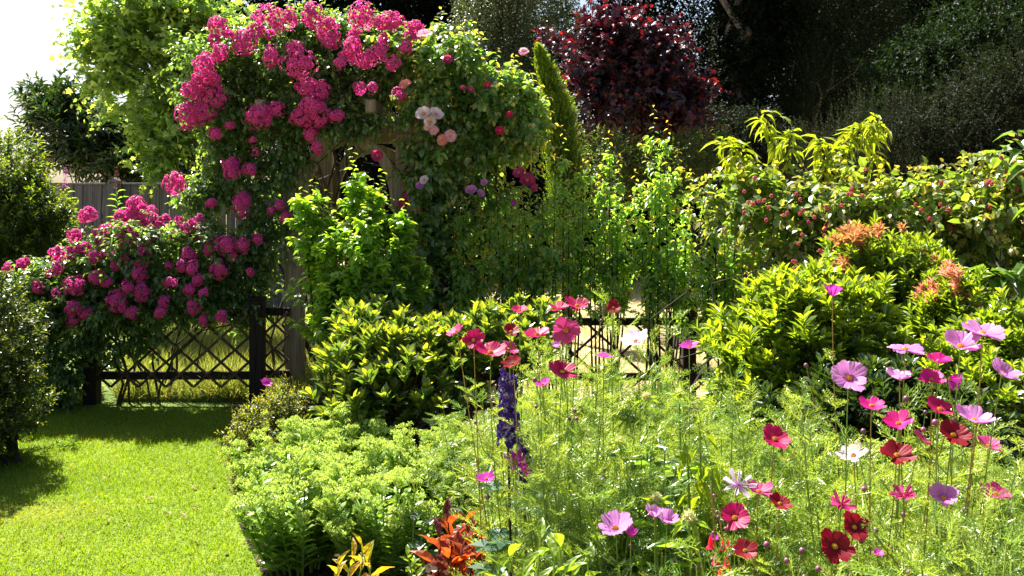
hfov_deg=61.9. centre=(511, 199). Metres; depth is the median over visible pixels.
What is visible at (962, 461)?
cosmos plant
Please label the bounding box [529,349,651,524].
cosmos plant
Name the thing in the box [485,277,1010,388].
fence
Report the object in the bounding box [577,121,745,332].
shrub
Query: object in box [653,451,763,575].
cosmos plant
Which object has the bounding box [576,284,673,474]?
cosmos plant
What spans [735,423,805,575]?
cosmos plant
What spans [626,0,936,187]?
conifer
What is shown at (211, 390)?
long grass
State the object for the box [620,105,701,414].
hedge sapling
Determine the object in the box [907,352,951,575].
cosmos plant
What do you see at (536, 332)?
cosmos plant
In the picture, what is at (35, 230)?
hedge bush
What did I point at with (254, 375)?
lattice fence
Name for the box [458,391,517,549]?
cosmos plant
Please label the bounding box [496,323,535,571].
cosmos plant
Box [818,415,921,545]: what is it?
cosmos plant
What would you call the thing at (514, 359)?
cosmos plant
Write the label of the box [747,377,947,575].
cosmos plant
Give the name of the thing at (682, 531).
cosmos plant
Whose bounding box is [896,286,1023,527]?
choisya shrub
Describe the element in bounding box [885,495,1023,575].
cosmos plant
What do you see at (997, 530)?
cosmos plant
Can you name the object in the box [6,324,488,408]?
grass verge
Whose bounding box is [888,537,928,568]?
cosmos plant
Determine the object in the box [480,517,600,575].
phlox
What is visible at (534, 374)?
cosmos plant
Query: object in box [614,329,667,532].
cosmos plant
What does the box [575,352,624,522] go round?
cosmos plant
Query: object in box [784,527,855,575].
cosmos plant
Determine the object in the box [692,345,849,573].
cosmos plant
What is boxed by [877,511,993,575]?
cosmos plant
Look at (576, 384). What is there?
cosmos plant
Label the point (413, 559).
phlox
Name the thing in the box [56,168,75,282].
loosestrife
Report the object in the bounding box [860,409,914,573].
cosmos plant
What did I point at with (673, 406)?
cosmos plant
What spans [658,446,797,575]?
cosmos plant
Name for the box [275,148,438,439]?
hibiscus shrub
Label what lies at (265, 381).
cosmos plant
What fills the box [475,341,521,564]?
cosmos plant
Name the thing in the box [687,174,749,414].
hedge sapling
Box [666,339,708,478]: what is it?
cosmos plant
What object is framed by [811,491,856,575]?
cosmos plant
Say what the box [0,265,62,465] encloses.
box bush
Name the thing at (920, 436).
cosmos plant
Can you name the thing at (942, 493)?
cosmos plant
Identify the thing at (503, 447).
cosmos plant
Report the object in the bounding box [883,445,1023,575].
cosmos plant
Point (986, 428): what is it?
cosmos plant
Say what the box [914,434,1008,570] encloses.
cosmos plant
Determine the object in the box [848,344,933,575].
cosmos plant
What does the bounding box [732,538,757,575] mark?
cosmos plant
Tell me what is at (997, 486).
cosmos plant
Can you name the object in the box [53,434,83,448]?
lawn weed
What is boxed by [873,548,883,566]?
cosmos plant
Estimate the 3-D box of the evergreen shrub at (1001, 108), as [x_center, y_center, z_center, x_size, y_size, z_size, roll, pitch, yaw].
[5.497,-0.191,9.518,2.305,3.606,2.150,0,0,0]
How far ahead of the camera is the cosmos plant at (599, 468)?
2.29 m
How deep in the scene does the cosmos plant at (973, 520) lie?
1.69 m
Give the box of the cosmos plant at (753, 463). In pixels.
[691,411,803,575]
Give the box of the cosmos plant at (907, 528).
[797,470,923,575]
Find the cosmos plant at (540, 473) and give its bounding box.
[505,389,687,575]
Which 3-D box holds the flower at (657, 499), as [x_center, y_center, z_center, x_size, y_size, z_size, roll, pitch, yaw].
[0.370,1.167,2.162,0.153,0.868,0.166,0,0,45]
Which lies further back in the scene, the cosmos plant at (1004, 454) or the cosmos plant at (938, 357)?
the cosmos plant at (1004, 454)
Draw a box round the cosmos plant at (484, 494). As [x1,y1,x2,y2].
[462,416,576,575]
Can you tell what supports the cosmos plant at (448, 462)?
on the flower bed
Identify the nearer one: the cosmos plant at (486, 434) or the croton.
the croton
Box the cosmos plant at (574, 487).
[512,417,592,572]
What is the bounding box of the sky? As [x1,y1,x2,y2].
[0,0,1014,199]
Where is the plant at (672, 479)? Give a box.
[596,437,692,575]
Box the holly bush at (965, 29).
[842,0,1023,160]
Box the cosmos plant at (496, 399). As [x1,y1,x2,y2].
[483,390,521,518]
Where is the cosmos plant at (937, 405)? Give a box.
[905,395,968,575]
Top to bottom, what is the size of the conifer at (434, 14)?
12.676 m
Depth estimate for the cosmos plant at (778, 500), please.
1.91 m
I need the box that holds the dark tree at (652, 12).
[522,0,720,268]
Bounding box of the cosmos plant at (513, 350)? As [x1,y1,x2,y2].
[474,341,520,569]
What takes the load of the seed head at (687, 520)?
on the flower bed
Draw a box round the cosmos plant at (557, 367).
[549,360,577,532]
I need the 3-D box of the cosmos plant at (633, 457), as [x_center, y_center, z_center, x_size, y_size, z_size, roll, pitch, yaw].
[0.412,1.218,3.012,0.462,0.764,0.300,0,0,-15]
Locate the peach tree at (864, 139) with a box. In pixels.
[699,110,892,225]
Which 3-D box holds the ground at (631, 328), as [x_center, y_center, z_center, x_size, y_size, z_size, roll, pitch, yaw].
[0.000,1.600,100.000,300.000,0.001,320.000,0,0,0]
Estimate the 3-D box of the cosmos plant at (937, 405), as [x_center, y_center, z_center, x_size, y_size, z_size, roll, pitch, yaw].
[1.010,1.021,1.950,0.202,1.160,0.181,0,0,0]
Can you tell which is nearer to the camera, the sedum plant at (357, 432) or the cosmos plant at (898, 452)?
the cosmos plant at (898, 452)
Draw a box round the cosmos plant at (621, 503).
[548,443,671,575]
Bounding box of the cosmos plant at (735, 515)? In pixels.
[721,502,749,575]
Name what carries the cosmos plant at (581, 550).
on the flower bed
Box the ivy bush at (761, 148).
[640,98,804,307]
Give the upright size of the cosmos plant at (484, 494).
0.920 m
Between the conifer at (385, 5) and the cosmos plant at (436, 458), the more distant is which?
the conifer at (385, 5)
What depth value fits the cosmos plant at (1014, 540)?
1.56 m
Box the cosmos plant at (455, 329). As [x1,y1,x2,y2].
[446,323,512,575]
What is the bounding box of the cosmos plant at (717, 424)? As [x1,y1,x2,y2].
[656,402,754,488]
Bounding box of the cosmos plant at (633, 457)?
[583,425,667,498]
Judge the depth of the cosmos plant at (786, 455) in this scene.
2.58 m
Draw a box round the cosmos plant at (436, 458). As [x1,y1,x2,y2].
[414,430,499,544]
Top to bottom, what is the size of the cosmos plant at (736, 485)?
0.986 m
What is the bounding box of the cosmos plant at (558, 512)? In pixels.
[504,480,655,575]
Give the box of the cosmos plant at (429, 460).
[412,436,495,544]
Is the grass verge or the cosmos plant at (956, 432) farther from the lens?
the grass verge
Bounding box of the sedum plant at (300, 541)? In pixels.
[223,445,367,575]
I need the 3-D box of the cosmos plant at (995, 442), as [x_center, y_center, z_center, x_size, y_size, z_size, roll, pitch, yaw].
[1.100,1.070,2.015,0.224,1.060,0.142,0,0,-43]
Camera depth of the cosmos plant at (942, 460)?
2.59 m
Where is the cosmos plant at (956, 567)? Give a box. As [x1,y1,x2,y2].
[915,541,982,575]
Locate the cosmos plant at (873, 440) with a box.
[797,396,884,505]
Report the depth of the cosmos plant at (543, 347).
3.19 m
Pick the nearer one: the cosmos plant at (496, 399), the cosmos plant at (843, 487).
the cosmos plant at (843, 487)
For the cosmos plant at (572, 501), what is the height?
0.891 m
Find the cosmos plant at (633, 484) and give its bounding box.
[549,409,697,575]
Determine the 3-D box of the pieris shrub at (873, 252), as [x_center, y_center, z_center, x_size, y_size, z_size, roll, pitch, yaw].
[1.961,0.828,4.407,0.884,1.558,0.840,0,0,0]
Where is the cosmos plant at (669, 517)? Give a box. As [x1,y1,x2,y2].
[639,508,700,575]
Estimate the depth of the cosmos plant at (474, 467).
3.36 m
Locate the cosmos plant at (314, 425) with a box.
[272,401,344,459]
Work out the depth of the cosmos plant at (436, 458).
3.96 m
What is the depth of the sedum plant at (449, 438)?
3.99 m
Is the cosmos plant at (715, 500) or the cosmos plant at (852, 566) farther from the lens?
the cosmos plant at (715, 500)
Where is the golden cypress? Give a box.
[532,42,593,316]
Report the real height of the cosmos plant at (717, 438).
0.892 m
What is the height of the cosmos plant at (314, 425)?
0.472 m
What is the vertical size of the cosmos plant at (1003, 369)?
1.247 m
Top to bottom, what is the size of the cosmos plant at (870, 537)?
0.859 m
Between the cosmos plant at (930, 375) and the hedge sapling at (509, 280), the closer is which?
the cosmos plant at (930, 375)
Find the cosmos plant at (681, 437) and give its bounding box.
[644,418,697,462]
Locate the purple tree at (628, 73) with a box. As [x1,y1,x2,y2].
[531,0,730,317]
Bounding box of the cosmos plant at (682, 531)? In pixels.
[667,489,736,575]
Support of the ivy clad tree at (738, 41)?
on the ground at (631, 328)
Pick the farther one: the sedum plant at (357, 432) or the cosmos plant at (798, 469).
the sedum plant at (357, 432)
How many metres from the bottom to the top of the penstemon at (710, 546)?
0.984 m
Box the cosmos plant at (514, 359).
[481,354,542,568]
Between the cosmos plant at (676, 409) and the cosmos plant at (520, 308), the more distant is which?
the cosmos plant at (676, 409)
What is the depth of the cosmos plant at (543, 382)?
2.41 m
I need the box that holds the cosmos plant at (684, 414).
[635,390,724,446]
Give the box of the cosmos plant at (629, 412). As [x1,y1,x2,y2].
[590,309,694,477]
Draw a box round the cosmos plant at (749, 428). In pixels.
[648,383,813,573]
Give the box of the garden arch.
[248,99,463,386]
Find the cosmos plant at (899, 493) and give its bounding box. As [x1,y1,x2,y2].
[861,484,915,575]
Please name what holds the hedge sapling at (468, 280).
on the flower bed
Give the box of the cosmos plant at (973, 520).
[932,481,1023,575]
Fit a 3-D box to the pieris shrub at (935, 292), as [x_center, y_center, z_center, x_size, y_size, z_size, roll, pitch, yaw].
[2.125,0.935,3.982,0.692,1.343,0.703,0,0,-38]
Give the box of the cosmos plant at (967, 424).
[954,417,1023,517]
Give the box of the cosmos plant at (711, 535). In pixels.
[671,534,718,575]
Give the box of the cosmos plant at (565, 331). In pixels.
[542,316,592,568]
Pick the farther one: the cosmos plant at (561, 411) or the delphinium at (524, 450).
the cosmos plant at (561, 411)
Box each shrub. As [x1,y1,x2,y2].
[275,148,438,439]
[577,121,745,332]
[688,249,945,496]
[724,351,1023,515]
[778,66,988,252]
[815,209,968,486]
[884,259,1013,481]
[892,22,1023,295]
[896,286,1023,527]
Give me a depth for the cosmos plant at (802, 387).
2.89 m
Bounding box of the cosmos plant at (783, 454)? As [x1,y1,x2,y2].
[725,405,858,545]
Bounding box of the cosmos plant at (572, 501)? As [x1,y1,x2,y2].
[534,436,638,575]
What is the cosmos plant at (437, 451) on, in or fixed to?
on the flower bed
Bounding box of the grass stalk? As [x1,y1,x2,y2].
[566,497,603,575]
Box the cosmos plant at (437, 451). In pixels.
[418,419,494,497]
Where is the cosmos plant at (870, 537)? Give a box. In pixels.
[745,484,884,575]
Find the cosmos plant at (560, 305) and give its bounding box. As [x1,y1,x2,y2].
[532,300,576,521]
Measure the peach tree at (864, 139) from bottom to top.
2.243 m
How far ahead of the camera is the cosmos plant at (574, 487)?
2.57 m
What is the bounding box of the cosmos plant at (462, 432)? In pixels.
[438,412,490,478]
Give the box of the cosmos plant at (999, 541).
[957,497,1019,574]
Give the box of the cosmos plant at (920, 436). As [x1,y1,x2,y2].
[858,429,930,569]
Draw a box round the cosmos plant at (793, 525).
[675,390,838,575]
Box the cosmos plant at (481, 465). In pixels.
[454,376,558,569]
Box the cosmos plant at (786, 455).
[748,392,850,574]
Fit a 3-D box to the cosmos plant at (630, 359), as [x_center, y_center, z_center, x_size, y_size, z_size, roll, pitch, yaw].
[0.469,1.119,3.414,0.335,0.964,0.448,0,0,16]
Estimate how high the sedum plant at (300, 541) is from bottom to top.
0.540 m
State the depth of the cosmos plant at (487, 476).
2.41 m
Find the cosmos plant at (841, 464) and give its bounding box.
[780,429,929,562]
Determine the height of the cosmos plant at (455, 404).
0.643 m
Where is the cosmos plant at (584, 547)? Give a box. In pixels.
[535,495,644,575]
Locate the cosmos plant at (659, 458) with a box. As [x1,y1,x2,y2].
[604,426,706,514]
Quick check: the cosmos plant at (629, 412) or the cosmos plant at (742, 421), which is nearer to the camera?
the cosmos plant at (742, 421)
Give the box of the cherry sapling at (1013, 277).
[971,129,1023,307]
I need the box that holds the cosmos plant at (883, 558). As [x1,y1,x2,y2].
[769,544,927,575]
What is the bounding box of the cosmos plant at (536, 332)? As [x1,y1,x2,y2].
[517,326,571,563]
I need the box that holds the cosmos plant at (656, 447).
[639,415,764,473]
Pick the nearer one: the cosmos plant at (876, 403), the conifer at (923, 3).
the cosmos plant at (876, 403)
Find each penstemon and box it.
[706,484,724,575]
[716,515,731,574]
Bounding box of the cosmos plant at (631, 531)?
[626,526,637,575]
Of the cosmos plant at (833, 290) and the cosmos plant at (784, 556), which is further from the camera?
the cosmos plant at (833, 290)
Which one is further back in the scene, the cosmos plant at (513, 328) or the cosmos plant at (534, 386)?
the cosmos plant at (534, 386)
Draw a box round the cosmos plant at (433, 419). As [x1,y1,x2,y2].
[410,404,496,481]
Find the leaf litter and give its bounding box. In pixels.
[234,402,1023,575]
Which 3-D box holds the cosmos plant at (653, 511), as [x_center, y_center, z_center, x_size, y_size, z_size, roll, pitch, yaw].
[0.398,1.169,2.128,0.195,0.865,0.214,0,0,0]
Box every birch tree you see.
[441,0,592,276]
[760,0,937,216]
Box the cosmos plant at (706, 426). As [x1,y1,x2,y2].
[657,394,818,575]
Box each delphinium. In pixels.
[468,366,560,575]
[501,432,556,569]
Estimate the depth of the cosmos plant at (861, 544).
2.10 m
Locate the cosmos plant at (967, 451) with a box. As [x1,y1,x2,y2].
[882,441,969,570]
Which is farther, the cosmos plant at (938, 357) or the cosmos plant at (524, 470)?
the cosmos plant at (524, 470)
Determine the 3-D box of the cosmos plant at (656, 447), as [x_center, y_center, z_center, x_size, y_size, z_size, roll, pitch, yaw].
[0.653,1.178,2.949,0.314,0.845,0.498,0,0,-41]
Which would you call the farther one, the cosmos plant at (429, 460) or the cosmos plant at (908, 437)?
the cosmos plant at (429, 460)
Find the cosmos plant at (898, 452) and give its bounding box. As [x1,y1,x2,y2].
[855,439,918,575]
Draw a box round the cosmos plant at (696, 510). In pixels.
[641,428,743,574]
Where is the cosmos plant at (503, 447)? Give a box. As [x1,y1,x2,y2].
[485,392,568,510]
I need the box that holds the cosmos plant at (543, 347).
[513,338,601,517]
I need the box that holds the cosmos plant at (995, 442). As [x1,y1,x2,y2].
[967,435,1002,565]
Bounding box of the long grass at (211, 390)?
[102,300,499,401]
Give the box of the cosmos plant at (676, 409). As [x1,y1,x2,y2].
[642,361,725,469]
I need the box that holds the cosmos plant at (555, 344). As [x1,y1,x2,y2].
[541,341,566,517]
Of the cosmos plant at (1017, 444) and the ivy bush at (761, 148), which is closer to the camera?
the cosmos plant at (1017, 444)
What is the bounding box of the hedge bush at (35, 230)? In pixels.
[0,125,91,373]
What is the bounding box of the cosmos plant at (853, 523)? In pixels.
[802,511,869,575]
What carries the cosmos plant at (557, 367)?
on the flower bed
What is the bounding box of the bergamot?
[584,534,712,575]
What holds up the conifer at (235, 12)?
on the ground at (631, 328)
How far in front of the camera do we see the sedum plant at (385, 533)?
3.49 m
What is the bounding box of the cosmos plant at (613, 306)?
[604,299,626,500]
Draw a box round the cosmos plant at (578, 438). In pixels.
[528,394,618,529]
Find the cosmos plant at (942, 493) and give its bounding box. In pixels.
[911,482,968,573]
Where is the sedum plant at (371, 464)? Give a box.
[337,415,471,525]
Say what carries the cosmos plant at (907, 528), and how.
on the flower bed
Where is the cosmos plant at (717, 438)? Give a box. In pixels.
[643,405,760,491]
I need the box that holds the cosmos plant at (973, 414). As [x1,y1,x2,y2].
[933,404,995,572]
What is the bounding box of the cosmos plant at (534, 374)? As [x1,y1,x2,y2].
[515,327,636,531]
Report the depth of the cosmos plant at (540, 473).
2.23 m
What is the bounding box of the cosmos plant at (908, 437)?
[873,403,1000,547]
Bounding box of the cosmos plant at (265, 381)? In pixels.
[261,378,278,468]
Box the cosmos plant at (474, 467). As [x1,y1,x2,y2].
[460,387,555,540]
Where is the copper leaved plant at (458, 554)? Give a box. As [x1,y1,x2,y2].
[410,497,501,575]
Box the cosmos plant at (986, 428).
[886,418,1023,567]
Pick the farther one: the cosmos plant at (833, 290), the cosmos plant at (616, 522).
the cosmos plant at (833, 290)
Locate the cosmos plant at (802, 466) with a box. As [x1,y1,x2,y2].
[762,429,833,563]
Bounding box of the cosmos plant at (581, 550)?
[532,461,686,575]
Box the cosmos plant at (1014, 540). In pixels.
[840,516,1023,575]
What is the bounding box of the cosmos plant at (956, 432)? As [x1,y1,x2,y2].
[939,420,972,572]
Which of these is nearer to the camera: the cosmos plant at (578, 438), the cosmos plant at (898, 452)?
the cosmos plant at (898, 452)
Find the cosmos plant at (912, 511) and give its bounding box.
[874,501,934,543]
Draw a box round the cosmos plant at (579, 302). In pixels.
[543,296,602,562]
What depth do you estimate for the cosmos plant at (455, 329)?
2.53 m
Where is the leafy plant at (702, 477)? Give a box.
[674,429,727,575]
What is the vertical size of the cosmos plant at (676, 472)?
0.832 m
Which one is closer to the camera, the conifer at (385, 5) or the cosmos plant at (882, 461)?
the cosmos plant at (882, 461)
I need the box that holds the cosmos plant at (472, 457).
[454,400,527,515]
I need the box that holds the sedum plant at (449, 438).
[382,415,499,539]
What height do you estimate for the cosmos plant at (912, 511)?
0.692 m
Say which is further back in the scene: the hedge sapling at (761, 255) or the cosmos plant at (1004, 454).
the hedge sapling at (761, 255)
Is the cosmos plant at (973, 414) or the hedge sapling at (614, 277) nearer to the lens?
the cosmos plant at (973, 414)
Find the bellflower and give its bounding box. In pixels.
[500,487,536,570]
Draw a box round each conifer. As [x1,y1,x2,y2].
[118,0,280,166]
[236,0,469,189]
[354,0,582,197]
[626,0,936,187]
[765,0,1023,166]
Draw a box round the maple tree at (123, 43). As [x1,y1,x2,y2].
[46,0,257,288]
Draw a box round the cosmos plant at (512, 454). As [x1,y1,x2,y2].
[498,450,533,575]
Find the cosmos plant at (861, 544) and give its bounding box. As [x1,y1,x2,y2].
[817,511,891,574]
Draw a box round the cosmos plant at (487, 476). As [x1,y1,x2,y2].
[471,469,518,574]
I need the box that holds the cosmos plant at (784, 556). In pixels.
[776,538,802,575]
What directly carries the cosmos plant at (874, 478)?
on the flower bed
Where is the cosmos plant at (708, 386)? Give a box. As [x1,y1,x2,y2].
[648,361,731,458]
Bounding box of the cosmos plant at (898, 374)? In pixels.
[871,367,947,555]
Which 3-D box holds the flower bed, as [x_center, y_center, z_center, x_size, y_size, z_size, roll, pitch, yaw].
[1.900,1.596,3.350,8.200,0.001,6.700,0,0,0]
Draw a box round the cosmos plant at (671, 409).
[630,391,697,460]
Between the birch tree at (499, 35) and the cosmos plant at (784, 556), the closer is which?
the cosmos plant at (784, 556)
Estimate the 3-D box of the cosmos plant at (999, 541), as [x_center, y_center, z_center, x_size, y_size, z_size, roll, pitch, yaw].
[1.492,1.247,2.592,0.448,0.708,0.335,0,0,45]
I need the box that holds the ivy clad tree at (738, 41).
[704,0,827,285]
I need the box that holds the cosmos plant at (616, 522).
[598,510,632,575]
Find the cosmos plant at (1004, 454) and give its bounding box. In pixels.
[862,422,1022,575]
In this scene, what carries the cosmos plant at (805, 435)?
on the flower bed
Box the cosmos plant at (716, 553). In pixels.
[646,535,750,575]
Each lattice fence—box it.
[82,296,266,404]
[266,308,289,383]
[435,296,850,397]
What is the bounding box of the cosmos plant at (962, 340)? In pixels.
[900,329,981,565]
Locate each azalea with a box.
[214,373,315,485]
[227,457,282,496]
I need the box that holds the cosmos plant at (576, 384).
[518,345,593,443]
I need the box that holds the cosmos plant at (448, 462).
[422,413,505,545]
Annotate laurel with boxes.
[0,65,220,182]
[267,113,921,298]
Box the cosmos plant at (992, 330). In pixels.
[943,319,1004,575]
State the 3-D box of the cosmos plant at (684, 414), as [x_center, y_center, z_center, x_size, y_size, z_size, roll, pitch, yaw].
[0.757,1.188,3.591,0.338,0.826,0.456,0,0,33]
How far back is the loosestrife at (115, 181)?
8.40 m
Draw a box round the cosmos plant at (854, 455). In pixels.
[835,440,876,575]
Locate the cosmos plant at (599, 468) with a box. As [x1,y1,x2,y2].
[504,396,634,575]
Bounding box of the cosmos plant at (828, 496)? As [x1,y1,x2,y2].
[770,449,918,562]
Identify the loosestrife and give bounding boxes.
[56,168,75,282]
[107,165,127,339]
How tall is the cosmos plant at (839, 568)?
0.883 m
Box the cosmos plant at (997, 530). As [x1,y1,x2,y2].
[886,409,1023,575]
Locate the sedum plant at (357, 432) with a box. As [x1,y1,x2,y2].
[276,401,406,475]
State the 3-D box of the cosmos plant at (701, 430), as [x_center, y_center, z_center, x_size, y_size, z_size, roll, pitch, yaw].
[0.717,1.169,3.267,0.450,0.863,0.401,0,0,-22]
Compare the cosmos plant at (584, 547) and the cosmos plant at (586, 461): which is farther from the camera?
the cosmos plant at (586, 461)
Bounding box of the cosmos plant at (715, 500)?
[664,441,762,573]
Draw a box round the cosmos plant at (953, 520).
[910,486,1023,575]
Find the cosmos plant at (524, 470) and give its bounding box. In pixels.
[484,460,534,575]
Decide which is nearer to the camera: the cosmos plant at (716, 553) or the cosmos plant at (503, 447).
the cosmos plant at (716, 553)
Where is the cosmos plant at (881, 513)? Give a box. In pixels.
[794,417,917,575]
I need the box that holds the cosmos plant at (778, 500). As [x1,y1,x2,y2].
[755,492,804,575]
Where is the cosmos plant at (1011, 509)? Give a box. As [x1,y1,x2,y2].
[985,456,1023,575]
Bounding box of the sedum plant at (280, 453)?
[221,414,354,511]
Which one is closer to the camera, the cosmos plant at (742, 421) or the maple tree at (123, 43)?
the cosmos plant at (742, 421)
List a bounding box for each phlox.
[401,544,424,575]
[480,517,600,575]
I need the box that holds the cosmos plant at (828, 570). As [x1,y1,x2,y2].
[820,565,834,575]
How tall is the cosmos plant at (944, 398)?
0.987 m
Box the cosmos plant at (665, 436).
[641,414,770,510]
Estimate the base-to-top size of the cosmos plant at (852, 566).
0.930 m
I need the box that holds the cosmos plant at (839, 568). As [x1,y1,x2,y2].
[833,550,920,575]
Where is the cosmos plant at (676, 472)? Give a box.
[593,448,732,515]
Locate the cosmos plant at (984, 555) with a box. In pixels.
[861,514,998,575]
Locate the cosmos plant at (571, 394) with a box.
[494,356,599,530]
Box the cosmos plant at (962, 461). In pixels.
[928,413,1023,574]
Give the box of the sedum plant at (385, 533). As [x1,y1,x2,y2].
[311,458,458,575]
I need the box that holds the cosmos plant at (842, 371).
[826,360,867,575]
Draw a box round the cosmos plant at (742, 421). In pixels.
[714,388,779,484]
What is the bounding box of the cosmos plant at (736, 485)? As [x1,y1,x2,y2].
[710,468,756,575]
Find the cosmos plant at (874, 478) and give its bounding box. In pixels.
[775,461,939,575]
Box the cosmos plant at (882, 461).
[824,452,975,559]
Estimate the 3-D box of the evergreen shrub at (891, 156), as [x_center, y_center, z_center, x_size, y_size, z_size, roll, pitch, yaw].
[4.330,0.020,10.000,2.562,3.178,2.235,0,0,-22]
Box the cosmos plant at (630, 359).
[583,353,670,470]
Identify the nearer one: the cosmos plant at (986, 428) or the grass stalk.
the grass stalk
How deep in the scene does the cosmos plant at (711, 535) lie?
2.00 m
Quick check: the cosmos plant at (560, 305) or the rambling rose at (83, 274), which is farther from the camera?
the rambling rose at (83, 274)
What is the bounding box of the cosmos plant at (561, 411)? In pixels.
[519,372,608,472]
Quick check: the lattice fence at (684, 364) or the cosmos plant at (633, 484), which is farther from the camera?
the lattice fence at (684, 364)
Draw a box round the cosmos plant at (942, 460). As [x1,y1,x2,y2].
[918,445,1022,565]
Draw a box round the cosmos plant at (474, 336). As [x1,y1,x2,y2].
[447,328,511,575]
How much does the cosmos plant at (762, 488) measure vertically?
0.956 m
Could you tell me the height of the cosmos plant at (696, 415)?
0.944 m
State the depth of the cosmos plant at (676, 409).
3.20 m
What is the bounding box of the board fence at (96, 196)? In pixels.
[4,178,283,318]
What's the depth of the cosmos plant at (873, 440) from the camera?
2.90 m
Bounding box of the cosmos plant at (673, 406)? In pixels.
[645,366,778,520]
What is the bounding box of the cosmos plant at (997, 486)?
[971,481,1011,575]
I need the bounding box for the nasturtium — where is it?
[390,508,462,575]
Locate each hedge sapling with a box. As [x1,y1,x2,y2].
[442,194,503,409]
[480,179,551,405]
[511,125,601,405]
[569,131,644,404]
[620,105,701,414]
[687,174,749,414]
[744,203,789,323]
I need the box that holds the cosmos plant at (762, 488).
[710,480,773,575]
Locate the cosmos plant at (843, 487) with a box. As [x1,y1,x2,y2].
[770,438,893,575]
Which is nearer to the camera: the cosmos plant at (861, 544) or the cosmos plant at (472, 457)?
the cosmos plant at (861, 544)
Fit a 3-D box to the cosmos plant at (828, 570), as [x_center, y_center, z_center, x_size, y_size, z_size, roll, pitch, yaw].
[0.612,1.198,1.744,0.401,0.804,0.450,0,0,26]
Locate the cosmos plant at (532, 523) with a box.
[500,470,651,575]
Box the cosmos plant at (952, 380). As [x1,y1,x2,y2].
[921,373,977,575]
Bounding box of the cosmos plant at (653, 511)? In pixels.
[635,504,662,575]
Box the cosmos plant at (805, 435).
[687,412,853,572]
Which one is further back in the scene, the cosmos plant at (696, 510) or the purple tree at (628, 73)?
the purple tree at (628, 73)
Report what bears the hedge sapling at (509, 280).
on the flower bed
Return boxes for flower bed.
[224,403,1020,575]
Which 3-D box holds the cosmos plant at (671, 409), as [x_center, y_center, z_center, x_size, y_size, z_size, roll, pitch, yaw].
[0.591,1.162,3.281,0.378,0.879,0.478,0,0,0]
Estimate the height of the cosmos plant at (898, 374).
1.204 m
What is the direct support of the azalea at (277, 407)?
on the flower bed
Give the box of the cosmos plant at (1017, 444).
[952,434,1023,573]
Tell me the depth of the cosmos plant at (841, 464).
2.49 m
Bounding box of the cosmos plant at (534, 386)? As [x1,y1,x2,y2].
[491,341,582,563]
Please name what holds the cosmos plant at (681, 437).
on the flower bed
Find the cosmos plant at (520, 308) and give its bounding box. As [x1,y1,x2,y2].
[511,305,535,543]
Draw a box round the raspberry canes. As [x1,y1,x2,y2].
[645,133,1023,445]
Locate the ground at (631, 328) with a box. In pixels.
[305,206,1023,402]
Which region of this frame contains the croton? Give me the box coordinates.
[328,533,390,575]
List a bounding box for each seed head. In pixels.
[597,435,656,555]
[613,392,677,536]
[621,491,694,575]
[648,508,711,575]
[654,388,710,575]
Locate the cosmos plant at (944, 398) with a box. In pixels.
[889,378,1014,550]
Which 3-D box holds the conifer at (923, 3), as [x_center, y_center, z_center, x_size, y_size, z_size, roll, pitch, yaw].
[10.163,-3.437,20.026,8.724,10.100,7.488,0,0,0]
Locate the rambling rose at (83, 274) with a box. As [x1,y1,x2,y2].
[0,195,285,419]
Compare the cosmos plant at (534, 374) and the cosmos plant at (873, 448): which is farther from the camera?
the cosmos plant at (534, 374)
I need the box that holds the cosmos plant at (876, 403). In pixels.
[844,396,906,575]
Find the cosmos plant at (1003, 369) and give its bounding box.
[941,357,1021,572]
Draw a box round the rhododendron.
[299,289,567,456]
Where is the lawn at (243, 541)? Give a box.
[0,409,261,575]
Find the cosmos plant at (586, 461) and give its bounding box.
[522,415,617,554]
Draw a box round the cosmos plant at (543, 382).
[535,377,556,563]
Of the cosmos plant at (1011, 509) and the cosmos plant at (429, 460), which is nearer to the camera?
the cosmos plant at (1011, 509)
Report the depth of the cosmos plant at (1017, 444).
2.53 m
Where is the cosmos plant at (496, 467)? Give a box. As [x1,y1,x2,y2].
[461,421,591,574]
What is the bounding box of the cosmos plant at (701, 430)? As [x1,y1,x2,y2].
[658,397,737,488]
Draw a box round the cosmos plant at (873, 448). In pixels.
[788,439,894,575]
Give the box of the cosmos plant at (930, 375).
[913,368,946,566]
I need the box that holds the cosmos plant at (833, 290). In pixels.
[804,283,848,529]
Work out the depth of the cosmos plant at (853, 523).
1.75 m
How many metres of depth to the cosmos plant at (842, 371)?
1.91 m
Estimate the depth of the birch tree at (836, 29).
16.54 m
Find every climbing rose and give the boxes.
[153,0,424,369]
[362,7,560,389]
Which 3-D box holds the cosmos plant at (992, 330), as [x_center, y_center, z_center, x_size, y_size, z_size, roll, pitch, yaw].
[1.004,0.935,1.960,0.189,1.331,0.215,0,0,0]
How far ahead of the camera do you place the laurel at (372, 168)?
16.87 m
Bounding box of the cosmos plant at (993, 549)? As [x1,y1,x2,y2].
[901,532,1023,575]
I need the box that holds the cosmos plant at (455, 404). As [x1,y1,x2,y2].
[436,400,500,510]
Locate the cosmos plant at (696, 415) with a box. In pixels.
[642,410,782,507]
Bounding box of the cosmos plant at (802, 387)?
[764,377,890,512]
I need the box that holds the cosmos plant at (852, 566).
[845,562,926,575]

